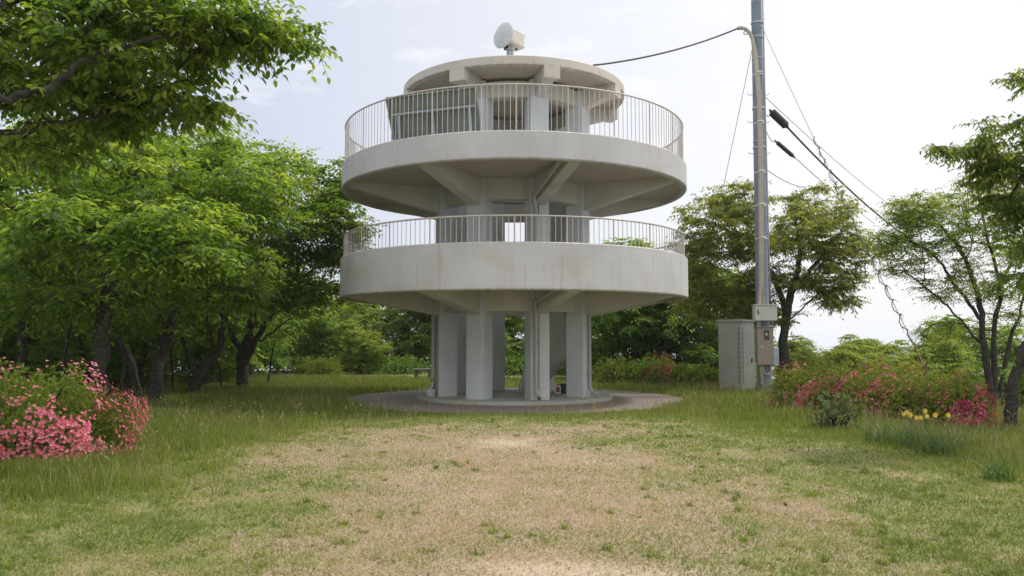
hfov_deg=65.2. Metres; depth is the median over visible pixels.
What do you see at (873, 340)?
leafy tree
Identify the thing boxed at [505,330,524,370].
leafy tree
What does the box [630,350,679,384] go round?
azalea bush
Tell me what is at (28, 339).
leafy tree
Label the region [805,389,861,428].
shrub
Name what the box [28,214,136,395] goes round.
tree
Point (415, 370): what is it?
stone bench
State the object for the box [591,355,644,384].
shrub
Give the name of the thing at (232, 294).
cherry tree
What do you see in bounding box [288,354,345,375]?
shrub
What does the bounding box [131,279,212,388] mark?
sapling
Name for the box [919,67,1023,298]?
cherry tree
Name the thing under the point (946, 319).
leafy tree
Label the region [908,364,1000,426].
azalea bush
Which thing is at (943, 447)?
daffodil clump
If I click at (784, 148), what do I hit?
cable sleeve
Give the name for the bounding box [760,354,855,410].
azalea bush
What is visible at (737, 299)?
olive green tree
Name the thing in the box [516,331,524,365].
leafy tree
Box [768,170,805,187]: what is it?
service wire
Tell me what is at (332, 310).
leafy tree
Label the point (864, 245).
creeper
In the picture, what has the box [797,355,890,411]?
azalea bush
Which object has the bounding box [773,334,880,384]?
leafy tree
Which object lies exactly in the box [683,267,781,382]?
leafy tree
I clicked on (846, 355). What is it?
leafy tree
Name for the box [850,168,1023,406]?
slender tree
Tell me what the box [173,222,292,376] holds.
leafy tree
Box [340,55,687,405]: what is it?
observation tower
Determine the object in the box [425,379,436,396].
water basin
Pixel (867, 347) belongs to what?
leafy tree
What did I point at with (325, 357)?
shrub
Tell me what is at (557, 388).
canister
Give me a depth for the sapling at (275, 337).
28.90 m
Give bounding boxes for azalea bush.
[0,357,152,462]
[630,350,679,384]
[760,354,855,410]
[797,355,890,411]
[836,358,945,417]
[864,361,975,421]
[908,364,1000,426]
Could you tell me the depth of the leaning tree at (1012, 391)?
14.39 m
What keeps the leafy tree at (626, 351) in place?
on the ground at (573, 571)
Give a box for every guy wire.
[722,51,751,192]
[762,27,927,372]
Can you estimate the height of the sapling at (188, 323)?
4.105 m
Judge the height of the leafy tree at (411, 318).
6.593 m
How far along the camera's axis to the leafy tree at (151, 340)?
28.60 m
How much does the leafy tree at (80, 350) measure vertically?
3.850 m
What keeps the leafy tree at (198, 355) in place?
on the ground at (573, 571)
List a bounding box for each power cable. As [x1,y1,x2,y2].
[787,128,901,233]
[795,157,872,222]
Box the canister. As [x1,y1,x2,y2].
[555,384,560,393]
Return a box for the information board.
[385,86,482,140]
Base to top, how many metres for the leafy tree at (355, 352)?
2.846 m
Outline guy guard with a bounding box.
[911,339,924,365]
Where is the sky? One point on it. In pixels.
(875, 83)
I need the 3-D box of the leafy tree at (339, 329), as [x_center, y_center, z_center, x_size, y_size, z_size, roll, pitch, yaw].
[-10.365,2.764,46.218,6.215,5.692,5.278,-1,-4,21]
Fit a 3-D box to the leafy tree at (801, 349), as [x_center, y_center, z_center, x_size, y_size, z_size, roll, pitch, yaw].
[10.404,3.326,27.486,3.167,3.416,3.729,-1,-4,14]
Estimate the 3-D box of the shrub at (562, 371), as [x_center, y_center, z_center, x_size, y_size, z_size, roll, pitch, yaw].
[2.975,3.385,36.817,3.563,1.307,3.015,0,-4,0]
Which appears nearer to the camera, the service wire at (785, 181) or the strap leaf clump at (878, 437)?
the strap leaf clump at (878, 437)
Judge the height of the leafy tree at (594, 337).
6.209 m
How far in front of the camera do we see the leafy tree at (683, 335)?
30.90 m
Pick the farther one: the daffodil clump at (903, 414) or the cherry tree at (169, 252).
the cherry tree at (169, 252)
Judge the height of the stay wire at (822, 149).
1.832 m
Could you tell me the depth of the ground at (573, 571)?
7.59 m
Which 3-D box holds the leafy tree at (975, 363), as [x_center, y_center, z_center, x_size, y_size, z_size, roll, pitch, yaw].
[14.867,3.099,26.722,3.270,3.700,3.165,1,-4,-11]
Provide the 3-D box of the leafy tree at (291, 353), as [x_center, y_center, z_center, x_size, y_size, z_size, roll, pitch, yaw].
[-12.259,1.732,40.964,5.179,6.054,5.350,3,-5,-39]
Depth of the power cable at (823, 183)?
26.70 m
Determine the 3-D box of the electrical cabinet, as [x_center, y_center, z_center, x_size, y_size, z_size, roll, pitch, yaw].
[6.893,2.142,24.563,0.850,2.320,0.870,-4,-5,45]
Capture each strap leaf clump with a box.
[851,415,918,445]
[937,426,990,448]
[960,448,1022,482]
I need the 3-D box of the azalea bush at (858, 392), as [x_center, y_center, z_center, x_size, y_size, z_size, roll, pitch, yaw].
[7.900,2.058,16.539,2.288,1.274,2.326,0,-4,0]
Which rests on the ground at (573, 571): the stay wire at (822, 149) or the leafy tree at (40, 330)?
the leafy tree at (40, 330)
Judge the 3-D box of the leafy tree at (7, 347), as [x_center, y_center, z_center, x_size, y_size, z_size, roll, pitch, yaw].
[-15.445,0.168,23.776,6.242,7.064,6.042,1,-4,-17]
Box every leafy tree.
[0,187,89,390]
[0,291,90,389]
[1,229,143,377]
[12,277,160,393]
[71,256,192,375]
[108,295,195,387]
[142,280,259,380]
[165,313,264,382]
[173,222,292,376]
[223,262,307,375]
[251,277,313,371]
[259,277,348,369]
[285,306,356,367]
[310,303,369,367]
[322,301,425,370]
[332,320,392,373]
[373,305,430,367]
[505,316,524,370]
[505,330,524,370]
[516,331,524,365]
[518,324,619,369]
[560,304,670,375]
[591,236,710,370]
[592,254,739,373]
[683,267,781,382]
[714,326,777,383]
[772,340,822,381]
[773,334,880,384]
[773,335,828,388]
[799,343,877,385]
[814,345,884,377]
[826,339,928,378]
[861,339,902,357]
[874,340,977,382]
[880,335,974,398]
[898,314,990,372]
[901,327,1009,400]
[957,322,1023,408]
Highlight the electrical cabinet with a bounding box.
[716,319,754,391]
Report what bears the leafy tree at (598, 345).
on the ground at (573, 571)
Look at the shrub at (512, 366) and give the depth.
35.68 m
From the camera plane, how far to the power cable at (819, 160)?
27.76 m
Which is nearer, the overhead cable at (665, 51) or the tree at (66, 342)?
the tree at (66, 342)
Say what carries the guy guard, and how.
attached to the guy wire at (839, 191)
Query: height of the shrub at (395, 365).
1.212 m
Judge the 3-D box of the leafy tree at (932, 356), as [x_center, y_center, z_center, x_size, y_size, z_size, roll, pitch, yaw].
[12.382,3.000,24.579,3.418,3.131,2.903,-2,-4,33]
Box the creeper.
[813,136,917,351]
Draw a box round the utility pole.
[737,0,778,391]
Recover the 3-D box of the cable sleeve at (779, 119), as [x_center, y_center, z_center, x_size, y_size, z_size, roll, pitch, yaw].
[8.152,-5.166,24.462,0.700,0.567,0.250,1,-4,-17]
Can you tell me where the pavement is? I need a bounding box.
[345,388,681,414]
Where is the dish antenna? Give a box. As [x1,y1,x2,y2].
[494,22,524,54]
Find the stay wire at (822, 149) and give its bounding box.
[766,98,894,208]
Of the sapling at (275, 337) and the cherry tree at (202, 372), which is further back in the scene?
the sapling at (275, 337)
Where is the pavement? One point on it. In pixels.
(410, 399)
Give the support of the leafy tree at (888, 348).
on the ground at (573, 571)
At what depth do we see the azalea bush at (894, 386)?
15.57 m
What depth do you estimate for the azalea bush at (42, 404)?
10.52 m
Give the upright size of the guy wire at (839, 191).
10.244 m
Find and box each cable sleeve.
[769,109,788,128]
[774,140,794,157]
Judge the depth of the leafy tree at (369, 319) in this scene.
41.88 m
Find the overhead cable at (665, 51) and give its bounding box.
[593,28,737,65]
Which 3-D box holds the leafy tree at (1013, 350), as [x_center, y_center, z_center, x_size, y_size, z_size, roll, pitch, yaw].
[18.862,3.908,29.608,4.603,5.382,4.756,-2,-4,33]
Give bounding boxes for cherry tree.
[0,0,342,198]
[0,115,133,394]
[0,117,270,410]
[0,131,199,398]
[45,121,310,402]
[133,132,330,393]
[180,132,388,387]
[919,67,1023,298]
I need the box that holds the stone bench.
[412,368,430,378]
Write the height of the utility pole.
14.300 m
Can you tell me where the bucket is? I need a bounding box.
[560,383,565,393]
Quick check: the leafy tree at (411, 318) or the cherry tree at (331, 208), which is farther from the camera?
the leafy tree at (411, 318)
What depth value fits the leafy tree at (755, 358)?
37.34 m
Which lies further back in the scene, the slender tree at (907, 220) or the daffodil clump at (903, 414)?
the slender tree at (907, 220)
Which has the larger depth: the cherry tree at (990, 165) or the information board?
the information board
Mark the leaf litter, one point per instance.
(516, 531)
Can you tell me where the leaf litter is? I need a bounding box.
[11,415,1023,575]
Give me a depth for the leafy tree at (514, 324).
42.01 m
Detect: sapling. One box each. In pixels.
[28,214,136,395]
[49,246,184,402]
[114,271,214,397]
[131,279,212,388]
[183,289,256,385]
[253,292,327,380]
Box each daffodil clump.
[872,409,957,449]
[893,413,974,456]
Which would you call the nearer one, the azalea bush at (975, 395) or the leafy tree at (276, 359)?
the azalea bush at (975, 395)
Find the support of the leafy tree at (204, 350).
on the ground at (573, 571)
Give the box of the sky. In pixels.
[0,0,1023,355]
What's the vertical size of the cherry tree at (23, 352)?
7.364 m
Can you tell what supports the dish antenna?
on the observation tower
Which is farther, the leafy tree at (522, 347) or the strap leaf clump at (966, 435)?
the leafy tree at (522, 347)
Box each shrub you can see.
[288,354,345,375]
[314,350,358,372]
[355,353,430,374]
[505,349,524,375]
[556,354,613,374]
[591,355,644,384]
[657,361,718,386]
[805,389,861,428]
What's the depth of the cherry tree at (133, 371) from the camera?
20.37 m
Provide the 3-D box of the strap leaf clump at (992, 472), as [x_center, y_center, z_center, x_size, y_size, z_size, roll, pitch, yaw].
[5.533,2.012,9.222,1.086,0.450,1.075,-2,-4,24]
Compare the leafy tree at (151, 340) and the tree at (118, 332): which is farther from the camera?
the leafy tree at (151, 340)
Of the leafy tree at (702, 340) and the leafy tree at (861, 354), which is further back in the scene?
the leafy tree at (702, 340)
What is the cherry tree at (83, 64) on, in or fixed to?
on the ground at (573, 571)
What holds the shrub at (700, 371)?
on the ground at (573, 571)
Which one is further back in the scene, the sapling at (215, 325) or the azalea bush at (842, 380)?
the sapling at (215, 325)
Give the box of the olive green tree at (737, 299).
[657,176,895,384]
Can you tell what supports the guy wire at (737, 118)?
attached to the utility pole
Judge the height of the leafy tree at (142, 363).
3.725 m
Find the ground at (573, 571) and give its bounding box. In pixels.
[0,370,1023,575]
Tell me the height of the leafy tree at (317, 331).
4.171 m
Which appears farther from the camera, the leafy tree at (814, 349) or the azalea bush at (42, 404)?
the leafy tree at (814, 349)
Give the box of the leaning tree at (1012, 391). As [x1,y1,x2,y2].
[987,232,1023,427]

